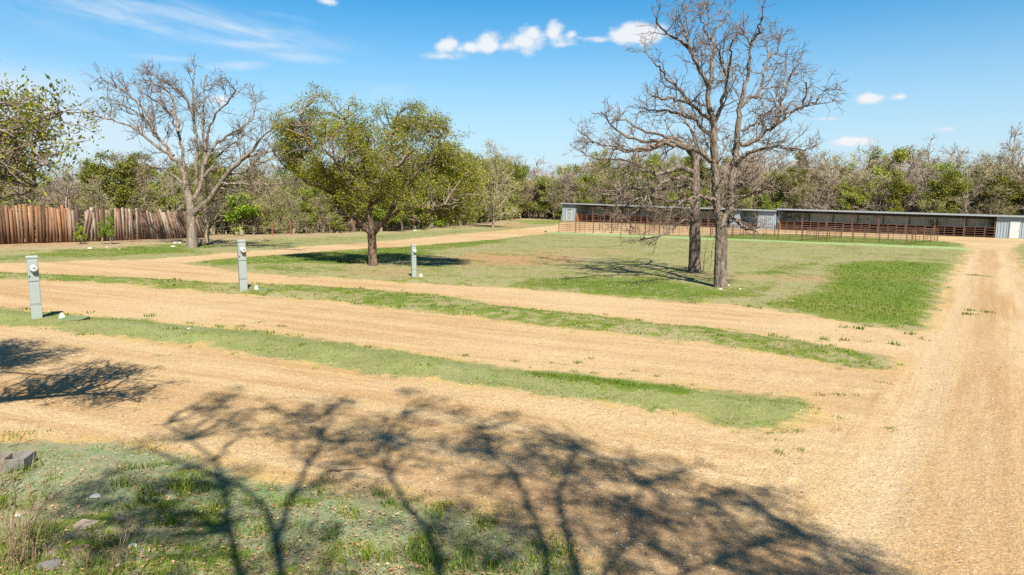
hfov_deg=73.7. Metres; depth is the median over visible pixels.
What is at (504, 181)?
woodland tree
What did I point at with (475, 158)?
leafing tree
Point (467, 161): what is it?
budding tree
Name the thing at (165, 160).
woodland tree
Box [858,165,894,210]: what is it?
leafing tree
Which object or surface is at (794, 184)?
juniper
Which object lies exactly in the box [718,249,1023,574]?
gravel road
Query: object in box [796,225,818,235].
pen fence
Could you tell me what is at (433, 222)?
shrub
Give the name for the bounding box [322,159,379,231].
tree
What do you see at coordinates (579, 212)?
livestock shed
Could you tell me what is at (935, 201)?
budding tree
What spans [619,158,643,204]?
leafing tree
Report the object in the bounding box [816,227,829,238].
pen fence
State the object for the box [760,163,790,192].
budding tree
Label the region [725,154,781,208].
woodland tree
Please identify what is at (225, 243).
fallen branch
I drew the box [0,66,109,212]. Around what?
live oak
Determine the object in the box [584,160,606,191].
budding tree
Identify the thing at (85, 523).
rock
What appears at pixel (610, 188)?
juniper
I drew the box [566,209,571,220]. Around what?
door
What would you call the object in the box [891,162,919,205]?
woodland tree
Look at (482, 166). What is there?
budding tree
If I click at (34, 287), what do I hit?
breaker door
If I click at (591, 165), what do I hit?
budding tree
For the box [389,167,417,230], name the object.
juniper
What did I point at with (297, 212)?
budding tree
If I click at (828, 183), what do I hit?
woodland tree
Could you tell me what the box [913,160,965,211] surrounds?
leafing tree
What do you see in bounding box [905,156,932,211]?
woodland tree
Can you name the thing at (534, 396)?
loose stones
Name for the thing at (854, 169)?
leafing tree
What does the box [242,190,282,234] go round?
budding tree
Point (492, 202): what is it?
budding tree
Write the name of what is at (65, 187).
woodland tree
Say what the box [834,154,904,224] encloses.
budding tree
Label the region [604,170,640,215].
woodland tree
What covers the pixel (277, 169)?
woodland tree
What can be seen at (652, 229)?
pen fence
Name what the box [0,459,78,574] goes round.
dry weed
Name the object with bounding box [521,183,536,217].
woodland tree
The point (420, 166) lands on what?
juniper
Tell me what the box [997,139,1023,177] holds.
woodland tree
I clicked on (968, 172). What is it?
budding tree
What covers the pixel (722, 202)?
woodland tree
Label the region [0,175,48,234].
woodland tree
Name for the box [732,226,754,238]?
pen fence
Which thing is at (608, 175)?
budding tree
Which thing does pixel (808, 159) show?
woodland tree
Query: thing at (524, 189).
budding tree
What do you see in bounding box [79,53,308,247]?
bare tree
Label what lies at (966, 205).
woodland tree
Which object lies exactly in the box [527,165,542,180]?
woodland tree
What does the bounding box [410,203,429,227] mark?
budding tree
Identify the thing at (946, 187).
juniper
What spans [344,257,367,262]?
fallen branch
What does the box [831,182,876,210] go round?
leafing tree
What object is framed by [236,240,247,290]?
meter pedestal
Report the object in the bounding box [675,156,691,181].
juniper
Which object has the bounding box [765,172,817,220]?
budding tree
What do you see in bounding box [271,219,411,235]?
wire fence
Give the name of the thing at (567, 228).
pen fence
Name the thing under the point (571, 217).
door
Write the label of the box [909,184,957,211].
woodland tree
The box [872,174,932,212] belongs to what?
woodland tree
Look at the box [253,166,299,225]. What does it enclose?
budding tree
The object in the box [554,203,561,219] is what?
shrub
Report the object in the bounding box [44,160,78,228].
woodland tree
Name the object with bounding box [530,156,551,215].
woodland tree
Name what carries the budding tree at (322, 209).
on the ground at (560, 261)
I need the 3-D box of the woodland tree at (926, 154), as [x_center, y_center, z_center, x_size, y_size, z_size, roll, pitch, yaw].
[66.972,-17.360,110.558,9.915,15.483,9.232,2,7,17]
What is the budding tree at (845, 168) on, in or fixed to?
on the ground at (560, 261)
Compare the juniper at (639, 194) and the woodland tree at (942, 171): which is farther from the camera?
the juniper at (639, 194)
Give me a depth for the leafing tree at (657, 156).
129.43 m
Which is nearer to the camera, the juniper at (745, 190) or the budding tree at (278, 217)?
the budding tree at (278, 217)
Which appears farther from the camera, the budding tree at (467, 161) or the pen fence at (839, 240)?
the budding tree at (467, 161)
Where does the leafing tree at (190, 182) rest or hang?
on the ground at (560, 261)
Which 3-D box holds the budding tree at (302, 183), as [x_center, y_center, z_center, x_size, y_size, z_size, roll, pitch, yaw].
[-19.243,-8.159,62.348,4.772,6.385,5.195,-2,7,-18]
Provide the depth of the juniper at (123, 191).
46.11 m
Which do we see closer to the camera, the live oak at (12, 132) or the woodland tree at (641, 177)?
the live oak at (12, 132)
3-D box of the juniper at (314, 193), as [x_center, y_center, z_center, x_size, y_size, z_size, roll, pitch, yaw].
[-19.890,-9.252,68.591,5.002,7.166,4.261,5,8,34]
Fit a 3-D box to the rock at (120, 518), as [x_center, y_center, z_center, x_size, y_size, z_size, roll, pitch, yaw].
[-3.302,1.961,5.754,0.059,0.057,0.071,5,9,35]
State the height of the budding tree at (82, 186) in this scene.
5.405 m
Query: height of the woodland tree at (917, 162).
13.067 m
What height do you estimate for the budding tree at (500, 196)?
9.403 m
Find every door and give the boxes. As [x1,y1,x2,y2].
[29,283,40,303]
[239,261,246,278]
[412,258,415,268]
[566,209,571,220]
[567,209,572,220]
[1008,221,1021,238]
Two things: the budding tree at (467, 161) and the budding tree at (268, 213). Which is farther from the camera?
the budding tree at (467, 161)
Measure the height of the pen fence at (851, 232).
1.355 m
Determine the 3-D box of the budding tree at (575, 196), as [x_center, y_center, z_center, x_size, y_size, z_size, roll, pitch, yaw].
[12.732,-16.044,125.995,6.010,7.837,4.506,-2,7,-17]
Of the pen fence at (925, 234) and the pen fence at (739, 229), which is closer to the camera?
the pen fence at (925, 234)
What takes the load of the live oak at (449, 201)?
on the ground at (560, 261)
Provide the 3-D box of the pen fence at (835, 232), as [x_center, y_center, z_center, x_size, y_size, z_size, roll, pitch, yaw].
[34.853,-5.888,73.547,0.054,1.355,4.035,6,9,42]
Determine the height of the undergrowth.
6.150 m
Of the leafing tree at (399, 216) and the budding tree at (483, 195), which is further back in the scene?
the budding tree at (483, 195)
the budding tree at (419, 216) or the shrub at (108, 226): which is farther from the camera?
the budding tree at (419, 216)
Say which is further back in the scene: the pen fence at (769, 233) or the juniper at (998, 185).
the juniper at (998, 185)
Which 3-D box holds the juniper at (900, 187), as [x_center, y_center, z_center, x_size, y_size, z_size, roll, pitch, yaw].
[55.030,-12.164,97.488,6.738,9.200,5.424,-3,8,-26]
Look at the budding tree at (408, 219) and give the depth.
74.11 m
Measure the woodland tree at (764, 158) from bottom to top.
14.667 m
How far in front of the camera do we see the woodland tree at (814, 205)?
102.09 m
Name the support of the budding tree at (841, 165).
on the ground at (560, 261)
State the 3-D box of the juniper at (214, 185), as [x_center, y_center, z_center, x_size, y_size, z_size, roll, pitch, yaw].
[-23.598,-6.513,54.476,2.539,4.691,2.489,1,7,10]
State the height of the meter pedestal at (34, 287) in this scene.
1.670 m
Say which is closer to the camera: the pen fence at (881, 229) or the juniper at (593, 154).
the pen fence at (881, 229)
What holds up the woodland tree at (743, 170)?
on the ground at (560, 261)
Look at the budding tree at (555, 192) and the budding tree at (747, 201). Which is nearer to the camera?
the budding tree at (747, 201)
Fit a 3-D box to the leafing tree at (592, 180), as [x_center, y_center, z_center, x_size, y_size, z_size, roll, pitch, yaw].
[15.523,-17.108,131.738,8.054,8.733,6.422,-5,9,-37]
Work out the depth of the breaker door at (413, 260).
24.86 m
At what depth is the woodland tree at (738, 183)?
112.42 m
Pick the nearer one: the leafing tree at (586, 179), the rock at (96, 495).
the rock at (96, 495)
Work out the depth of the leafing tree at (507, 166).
122.34 m
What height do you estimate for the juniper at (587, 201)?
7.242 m
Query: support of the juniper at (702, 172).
on the ground at (560, 261)
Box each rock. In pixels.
[34,559,61,571]
[68,544,89,551]
[73,519,98,528]
[89,493,101,497]
[115,517,124,521]
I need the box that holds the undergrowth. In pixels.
[19,199,561,238]
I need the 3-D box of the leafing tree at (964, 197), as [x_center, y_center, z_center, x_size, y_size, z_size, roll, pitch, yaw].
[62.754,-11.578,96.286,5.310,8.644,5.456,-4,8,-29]
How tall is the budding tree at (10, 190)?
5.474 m
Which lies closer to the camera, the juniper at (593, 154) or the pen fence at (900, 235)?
the pen fence at (900, 235)
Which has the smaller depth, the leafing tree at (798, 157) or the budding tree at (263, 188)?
the budding tree at (263, 188)
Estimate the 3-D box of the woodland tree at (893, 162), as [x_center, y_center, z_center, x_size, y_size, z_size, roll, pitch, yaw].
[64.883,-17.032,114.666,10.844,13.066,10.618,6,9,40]
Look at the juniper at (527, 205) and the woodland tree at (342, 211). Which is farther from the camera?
the juniper at (527, 205)
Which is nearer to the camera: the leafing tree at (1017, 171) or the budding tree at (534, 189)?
the leafing tree at (1017, 171)
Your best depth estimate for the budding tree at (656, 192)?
116.77 m
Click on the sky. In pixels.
(516, 73)
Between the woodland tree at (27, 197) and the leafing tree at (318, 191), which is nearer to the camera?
the woodland tree at (27, 197)
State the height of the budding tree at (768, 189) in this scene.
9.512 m
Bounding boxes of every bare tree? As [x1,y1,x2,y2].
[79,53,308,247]
[562,87,729,272]
[597,0,847,287]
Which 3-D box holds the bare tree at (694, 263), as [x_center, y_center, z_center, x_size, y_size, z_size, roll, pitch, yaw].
[5.730,-4.347,28.346,7.592,8.377,5.441,0,7,0]
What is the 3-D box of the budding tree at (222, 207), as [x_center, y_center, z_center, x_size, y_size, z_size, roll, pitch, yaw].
[-22.656,-6.602,52.232,5.808,5.381,4.029,2,7,15]
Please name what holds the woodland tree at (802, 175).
on the ground at (560, 261)
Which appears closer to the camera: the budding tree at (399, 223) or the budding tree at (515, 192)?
the budding tree at (399, 223)
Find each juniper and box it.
[72,150,124,225]
[107,151,145,224]
[120,151,155,208]
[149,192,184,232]
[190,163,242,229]
[207,176,231,232]
[292,166,327,228]
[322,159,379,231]
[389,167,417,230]
[392,167,428,228]
[414,155,431,176]
[515,163,530,216]
[515,172,535,212]
[543,199,557,218]
[573,183,592,203]
[590,148,613,173]
[601,166,629,203]
[635,182,653,204]
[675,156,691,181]
[682,160,711,207]
[734,187,749,208]
[763,165,815,209]
[874,171,919,216]
[922,170,970,222]
[981,174,1023,214]
[984,178,1023,215]
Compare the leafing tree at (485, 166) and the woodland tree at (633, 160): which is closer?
the leafing tree at (485, 166)
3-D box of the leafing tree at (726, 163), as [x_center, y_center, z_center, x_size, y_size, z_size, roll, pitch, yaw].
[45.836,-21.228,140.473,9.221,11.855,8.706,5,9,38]
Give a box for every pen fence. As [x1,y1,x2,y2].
[559,221,575,232]
[576,221,592,231]
[580,220,599,230]
[593,222,611,232]
[600,220,617,230]
[611,223,629,233]
[617,221,635,230]
[630,223,648,234]
[645,224,659,233]
[669,224,681,234]
[700,223,712,232]
[700,225,710,235]
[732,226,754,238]
[733,224,750,233]
[755,227,777,239]
[775,225,796,234]
[778,227,801,240]
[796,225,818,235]
[802,227,816,238]
[802,228,826,241]
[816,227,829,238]
[827,229,852,241]
[829,226,841,237]
[841,226,864,237]
[853,229,879,242]
[864,227,888,237]
[879,230,907,243]
[888,228,912,239]
[907,230,915,242]
[913,228,937,238]
[915,230,923,243]
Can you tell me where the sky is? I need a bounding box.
[0,0,1023,187]
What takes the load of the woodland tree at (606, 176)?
on the ground at (560, 261)
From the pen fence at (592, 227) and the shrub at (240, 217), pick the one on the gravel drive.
the pen fence at (592, 227)
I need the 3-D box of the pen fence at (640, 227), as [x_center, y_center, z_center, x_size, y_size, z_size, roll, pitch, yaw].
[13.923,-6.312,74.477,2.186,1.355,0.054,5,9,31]
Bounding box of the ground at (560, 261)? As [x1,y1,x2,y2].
[0,189,1023,574]
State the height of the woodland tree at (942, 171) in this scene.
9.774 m
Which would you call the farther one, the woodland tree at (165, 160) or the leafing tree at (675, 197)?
the leafing tree at (675, 197)
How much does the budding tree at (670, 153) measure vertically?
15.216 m
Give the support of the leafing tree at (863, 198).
on the ground at (560, 261)
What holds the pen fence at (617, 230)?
on the ground at (560, 261)
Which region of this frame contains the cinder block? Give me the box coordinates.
[0,450,36,470]
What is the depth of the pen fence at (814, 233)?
65.46 m
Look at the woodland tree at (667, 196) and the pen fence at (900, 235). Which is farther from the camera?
the woodland tree at (667, 196)
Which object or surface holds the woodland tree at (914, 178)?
on the ground at (560, 261)
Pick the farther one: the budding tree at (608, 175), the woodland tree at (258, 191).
the budding tree at (608, 175)
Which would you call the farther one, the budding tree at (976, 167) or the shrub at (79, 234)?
the budding tree at (976, 167)
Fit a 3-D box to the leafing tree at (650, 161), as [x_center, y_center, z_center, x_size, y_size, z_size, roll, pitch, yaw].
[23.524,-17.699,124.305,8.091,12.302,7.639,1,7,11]
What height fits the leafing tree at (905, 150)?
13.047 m
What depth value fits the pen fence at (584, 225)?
77.76 m
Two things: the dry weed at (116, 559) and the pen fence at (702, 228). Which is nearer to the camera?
the dry weed at (116, 559)
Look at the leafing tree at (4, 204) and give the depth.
40.01 m
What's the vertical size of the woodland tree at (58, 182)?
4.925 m
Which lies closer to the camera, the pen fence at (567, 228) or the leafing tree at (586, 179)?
the pen fence at (567, 228)
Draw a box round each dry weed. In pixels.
[0,407,41,498]
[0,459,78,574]
[46,507,158,574]
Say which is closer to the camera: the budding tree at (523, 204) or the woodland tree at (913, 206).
the woodland tree at (913, 206)
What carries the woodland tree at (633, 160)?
on the ground at (560, 261)
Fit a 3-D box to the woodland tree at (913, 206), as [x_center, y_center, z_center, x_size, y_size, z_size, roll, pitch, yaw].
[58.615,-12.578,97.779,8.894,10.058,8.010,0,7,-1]
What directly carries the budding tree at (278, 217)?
on the ground at (560, 261)
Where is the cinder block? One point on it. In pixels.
(24, 458)
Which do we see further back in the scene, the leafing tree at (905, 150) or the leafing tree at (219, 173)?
the leafing tree at (905, 150)
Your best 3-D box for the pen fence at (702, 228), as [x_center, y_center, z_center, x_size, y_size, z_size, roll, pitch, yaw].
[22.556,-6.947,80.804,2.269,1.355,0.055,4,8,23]
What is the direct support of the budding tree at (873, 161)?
on the ground at (560, 261)
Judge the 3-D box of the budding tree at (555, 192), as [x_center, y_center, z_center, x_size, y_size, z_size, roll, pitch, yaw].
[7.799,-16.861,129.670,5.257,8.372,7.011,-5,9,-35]
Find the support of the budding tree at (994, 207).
on the ground at (560, 261)
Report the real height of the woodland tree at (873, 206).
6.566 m
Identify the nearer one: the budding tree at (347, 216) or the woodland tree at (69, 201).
the woodland tree at (69, 201)
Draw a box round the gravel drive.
[0,222,1023,574]
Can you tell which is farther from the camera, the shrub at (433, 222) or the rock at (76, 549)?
the shrub at (433, 222)
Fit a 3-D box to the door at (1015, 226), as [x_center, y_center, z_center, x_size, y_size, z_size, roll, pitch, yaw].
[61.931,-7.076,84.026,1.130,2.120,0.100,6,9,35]
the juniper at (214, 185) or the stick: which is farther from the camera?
the juniper at (214, 185)
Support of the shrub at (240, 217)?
on the ground at (560, 261)
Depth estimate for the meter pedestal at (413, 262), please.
24.85 m
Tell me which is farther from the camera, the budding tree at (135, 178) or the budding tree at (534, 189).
the budding tree at (534, 189)
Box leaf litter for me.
[0,432,778,574]
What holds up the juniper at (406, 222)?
on the ground at (560, 261)
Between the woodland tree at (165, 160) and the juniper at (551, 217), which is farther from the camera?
the juniper at (551, 217)
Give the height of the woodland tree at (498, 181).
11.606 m
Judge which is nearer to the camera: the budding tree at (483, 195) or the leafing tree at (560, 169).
the budding tree at (483, 195)
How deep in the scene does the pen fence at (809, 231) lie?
67.82 m
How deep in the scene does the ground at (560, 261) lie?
14.23 m
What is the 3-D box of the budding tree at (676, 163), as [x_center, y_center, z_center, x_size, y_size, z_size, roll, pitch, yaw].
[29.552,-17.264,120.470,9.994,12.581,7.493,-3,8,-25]
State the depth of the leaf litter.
5.58 m
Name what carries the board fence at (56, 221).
on the ground at (560, 261)
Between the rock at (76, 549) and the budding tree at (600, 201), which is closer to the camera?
the rock at (76, 549)
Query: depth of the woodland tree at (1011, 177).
96.54 m
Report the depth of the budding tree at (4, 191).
45.51 m
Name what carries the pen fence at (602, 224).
on the ground at (560, 261)
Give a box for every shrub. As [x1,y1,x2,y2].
[73,222,86,243]
[97,217,106,243]
[104,209,115,243]
[218,184,262,234]
[328,213,343,232]
[372,199,394,230]
[430,213,447,226]
[430,215,439,227]
[479,204,495,221]
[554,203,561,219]
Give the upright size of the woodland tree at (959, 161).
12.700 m
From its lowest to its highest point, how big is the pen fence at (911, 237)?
1.355 m
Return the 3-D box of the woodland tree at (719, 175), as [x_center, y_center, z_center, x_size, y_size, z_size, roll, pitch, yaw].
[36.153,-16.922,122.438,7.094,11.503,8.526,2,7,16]
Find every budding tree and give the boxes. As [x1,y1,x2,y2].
[0,165,40,218]
[0,181,19,219]
[47,156,99,225]
[68,164,112,228]
[71,173,119,229]
[93,149,175,223]
[120,183,168,231]
[146,157,203,223]
[191,169,256,233]
[215,153,281,230]
[240,152,292,226]
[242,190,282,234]
[244,182,287,233]
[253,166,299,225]
[260,175,291,230]
[278,189,315,233]
[279,171,321,230]
[300,191,345,231]
[332,162,366,229]
[362,214,421,226]
[390,215,411,229]
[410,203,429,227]
[452,149,486,219]
[455,161,499,222]
[467,148,517,216]
[475,139,521,227]
[486,168,509,218]
[499,154,534,212]
[505,166,533,218]
[518,188,531,217]
[523,171,546,217]
[529,174,544,217]
[538,177,569,219]
[539,174,577,210]
[568,152,607,191]
[571,181,590,202]
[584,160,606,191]
[587,181,605,203]
[594,160,630,196]
[640,178,670,217]
[643,148,685,175]
[655,153,690,200]
[700,162,727,207]
[738,187,764,208]
[754,170,781,208]
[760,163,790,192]
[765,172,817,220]
[804,149,842,209]
[826,152,869,192]
[832,152,856,177]
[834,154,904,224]
[842,138,895,188]
[914,185,956,234]
[954,149,1011,205]
[956,145,1022,212]
[959,151,998,213]
[968,185,1017,236]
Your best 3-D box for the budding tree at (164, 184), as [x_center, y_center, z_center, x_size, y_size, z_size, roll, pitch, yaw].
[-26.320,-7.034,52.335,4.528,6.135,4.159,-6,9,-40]
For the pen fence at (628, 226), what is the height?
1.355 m
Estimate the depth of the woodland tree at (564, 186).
132.19 m
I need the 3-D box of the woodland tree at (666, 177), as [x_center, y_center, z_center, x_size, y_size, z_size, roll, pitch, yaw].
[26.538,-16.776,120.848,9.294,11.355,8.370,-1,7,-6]
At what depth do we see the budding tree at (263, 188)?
58.61 m
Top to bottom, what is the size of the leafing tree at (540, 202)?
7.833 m
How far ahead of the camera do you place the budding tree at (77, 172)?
54.42 m
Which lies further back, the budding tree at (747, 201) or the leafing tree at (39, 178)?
the budding tree at (747, 201)
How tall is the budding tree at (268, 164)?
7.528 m
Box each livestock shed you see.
[561,203,777,228]
[777,208,1023,238]
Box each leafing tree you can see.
[0,195,10,226]
[6,162,55,225]
[139,164,209,227]
[164,163,206,228]
[188,149,224,228]
[232,174,272,218]
[266,160,298,224]
[289,187,317,232]
[307,182,338,227]
[374,173,409,230]
[462,149,485,172]
[479,176,503,215]
[482,160,496,219]
[482,163,513,176]
[491,160,519,217]
[506,162,529,215]
[529,175,569,218]
[532,181,548,218]
[555,164,571,191]
[566,171,599,202]
[570,163,600,189]
[574,176,601,202]
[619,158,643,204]
[627,156,661,202]
[648,151,672,182]
[663,170,703,215]
[701,188,712,207]
[719,156,730,178]
[759,169,791,209]
[783,151,816,178]
[830,162,878,205]
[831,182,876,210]
[853,181,875,210]
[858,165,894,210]
[862,145,911,204]
[879,145,926,170]
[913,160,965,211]
[945,175,977,213]
[947,168,1012,213]
[1005,164,1023,180]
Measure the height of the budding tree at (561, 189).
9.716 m
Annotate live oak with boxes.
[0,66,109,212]
[263,80,490,265]
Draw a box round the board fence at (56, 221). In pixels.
[0,204,204,244]
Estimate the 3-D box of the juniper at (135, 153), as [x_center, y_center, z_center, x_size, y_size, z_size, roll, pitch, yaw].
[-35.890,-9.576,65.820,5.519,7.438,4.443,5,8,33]
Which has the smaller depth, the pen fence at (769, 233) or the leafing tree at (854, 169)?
the pen fence at (769, 233)
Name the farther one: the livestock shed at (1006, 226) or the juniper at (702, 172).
the juniper at (702, 172)
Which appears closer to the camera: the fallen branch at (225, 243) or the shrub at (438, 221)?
the fallen branch at (225, 243)
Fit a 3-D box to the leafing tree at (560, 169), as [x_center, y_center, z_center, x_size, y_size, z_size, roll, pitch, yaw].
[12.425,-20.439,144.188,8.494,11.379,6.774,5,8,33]
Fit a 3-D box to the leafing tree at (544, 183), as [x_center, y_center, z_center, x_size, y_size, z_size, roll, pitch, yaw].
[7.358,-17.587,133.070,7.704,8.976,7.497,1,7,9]
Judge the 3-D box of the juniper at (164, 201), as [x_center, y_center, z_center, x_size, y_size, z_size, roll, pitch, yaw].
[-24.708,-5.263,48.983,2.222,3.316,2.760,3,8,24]
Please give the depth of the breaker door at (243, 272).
20.29 m
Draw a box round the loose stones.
[0,260,1023,574]
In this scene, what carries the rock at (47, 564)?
on the ground at (560, 261)
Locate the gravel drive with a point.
(434, 456)
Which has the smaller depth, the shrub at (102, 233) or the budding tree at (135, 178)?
the shrub at (102, 233)
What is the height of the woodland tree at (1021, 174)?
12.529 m
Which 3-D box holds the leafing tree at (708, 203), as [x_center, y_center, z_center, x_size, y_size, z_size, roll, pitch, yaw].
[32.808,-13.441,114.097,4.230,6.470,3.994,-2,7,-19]
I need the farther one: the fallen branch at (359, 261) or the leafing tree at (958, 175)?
the leafing tree at (958, 175)
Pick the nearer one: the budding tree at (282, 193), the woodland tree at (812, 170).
the budding tree at (282, 193)
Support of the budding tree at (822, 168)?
on the ground at (560, 261)
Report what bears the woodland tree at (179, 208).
on the ground at (560, 261)
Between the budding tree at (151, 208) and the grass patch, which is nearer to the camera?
the grass patch
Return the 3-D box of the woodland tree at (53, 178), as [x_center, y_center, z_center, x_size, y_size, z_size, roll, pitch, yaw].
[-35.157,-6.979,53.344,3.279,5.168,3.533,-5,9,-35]
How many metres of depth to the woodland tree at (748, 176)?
111.60 m
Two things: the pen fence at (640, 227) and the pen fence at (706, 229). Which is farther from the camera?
the pen fence at (640, 227)
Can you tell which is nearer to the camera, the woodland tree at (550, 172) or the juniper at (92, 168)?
the juniper at (92, 168)
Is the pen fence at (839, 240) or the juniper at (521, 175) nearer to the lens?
the pen fence at (839, 240)
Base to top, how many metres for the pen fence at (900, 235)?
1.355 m
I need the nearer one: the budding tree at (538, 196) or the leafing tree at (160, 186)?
the leafing tree at (160, 186)
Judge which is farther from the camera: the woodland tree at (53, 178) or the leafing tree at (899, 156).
the leafing tree at (899, 156)
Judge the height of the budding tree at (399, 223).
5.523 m
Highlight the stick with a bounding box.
[326,468,364,471]
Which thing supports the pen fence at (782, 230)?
on the ground at (560, 261)
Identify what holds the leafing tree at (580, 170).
on the ground at (560, 261)
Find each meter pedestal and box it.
[25,255,42,318]
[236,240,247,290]
[410,245,416,276]
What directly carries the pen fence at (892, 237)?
on the ground at (560, 261)
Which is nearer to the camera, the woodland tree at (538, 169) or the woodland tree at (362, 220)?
the woodland tree at (362, 220)
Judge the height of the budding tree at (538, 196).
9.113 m
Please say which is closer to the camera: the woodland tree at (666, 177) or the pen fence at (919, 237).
the pen fence at (919, 237)
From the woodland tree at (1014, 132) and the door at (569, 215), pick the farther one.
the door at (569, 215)
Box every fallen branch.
[200,243,254,244]
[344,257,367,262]
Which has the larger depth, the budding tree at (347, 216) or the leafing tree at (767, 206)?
the leafing tree at (767, 206)
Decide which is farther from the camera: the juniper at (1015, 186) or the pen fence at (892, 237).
the juniper at (1015, 186)
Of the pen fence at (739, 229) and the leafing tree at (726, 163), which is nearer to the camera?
the pen fence at (739, 229)
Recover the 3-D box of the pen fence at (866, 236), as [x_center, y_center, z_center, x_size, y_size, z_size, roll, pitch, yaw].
[32.796,-4.687,63.244,2.186,1.355,0.054,5,9,31]
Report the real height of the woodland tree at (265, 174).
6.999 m
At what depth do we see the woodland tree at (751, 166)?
122.75 m
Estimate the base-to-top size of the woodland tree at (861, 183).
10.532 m
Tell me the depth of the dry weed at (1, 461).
6.19 m
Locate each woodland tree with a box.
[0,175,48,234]
[33,162,88,232]
[40,165,90,226]
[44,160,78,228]
[44,168,78,206]
[45,190,86,223]
[108,153,176,222]
[154,176,186,237]
[192,166,235,242]
[220,169,282,231]
[244,161,276,220]
[270,156,291,204]
[330,200,353,227]
[358,170,378,223]
[476,154,517,218]
[495,156,515,219]
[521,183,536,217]
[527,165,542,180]
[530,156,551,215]
[543,163,555,177]
[556,163,596,204]
[593,163,615,201]
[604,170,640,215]
[610,151,654,197]
[623,171,649,204]
[639,175,680,214]
[642,163,673,205]
[705,165,727,201]
[706,189,726,207]
[719,150,764,184]
[719,152,760,207]
[723,152,759,199]
[724,155,765,208]
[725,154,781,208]
[747,145,788,180]
[754,149,788,207]
[764,160,825,207]
[781,151,839,206]
[788,150,816,176]
[791,177,846,218]
[800,152,868,210]
[829,164,893,210]
[856,188,896,217]
[867,147,922,196]
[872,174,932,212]
[878,155,941,211]
[884,166,946,212]
[891,132,945,197]
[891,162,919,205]
[893,147,941,208]
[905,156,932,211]
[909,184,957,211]
[922,167,946,212]
[932,142,979,173]
[933,149,982,183]
[947,172,986,228]
[982,160,1023,214]
[989,147,1023,215]
[995,122,1023,180]
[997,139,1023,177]
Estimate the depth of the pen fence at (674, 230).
72.51 m
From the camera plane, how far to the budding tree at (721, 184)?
114.39 m
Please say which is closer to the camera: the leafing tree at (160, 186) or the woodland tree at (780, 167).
the leafing tree at (160, 186)
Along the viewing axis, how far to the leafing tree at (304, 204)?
58.11 m
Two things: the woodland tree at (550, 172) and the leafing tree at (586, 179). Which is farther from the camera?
the woodland tree at (550, 172)
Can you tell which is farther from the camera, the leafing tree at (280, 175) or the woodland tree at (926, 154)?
the woodland tree at (926, 154)
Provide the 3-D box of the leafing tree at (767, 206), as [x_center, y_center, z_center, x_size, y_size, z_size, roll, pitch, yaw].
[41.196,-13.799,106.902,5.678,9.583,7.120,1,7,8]
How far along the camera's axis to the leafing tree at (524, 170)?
126.52 m
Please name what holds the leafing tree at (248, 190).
on the ground at (560, 261)
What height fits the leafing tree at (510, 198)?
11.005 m
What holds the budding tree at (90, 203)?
on the ground at (560, 261)
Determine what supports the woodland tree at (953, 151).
on the ground at (560, 261)
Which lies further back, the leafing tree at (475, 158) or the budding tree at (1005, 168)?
the leafing tree at (475, 158)
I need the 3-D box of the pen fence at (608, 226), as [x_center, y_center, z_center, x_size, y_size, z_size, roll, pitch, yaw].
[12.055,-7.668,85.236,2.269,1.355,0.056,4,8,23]
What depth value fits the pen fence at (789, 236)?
66.78 m
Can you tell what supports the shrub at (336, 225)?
on the ground at (560, 261)
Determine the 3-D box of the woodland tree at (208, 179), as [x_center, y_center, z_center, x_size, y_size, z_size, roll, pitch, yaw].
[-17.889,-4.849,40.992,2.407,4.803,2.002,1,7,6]
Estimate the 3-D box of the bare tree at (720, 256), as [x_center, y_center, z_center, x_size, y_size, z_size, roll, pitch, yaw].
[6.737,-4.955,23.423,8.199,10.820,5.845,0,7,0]
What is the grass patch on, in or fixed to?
on the ground at (560, 261)
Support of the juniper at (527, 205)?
on the ground at (560, 261)
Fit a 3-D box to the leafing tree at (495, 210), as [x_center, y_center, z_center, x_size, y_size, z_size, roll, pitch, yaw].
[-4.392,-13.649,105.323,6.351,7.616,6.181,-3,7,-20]
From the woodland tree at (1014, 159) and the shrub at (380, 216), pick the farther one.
the woodland tree at (1014, 159)
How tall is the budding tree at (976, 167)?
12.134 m
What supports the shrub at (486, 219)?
on the ground at (560, 261)

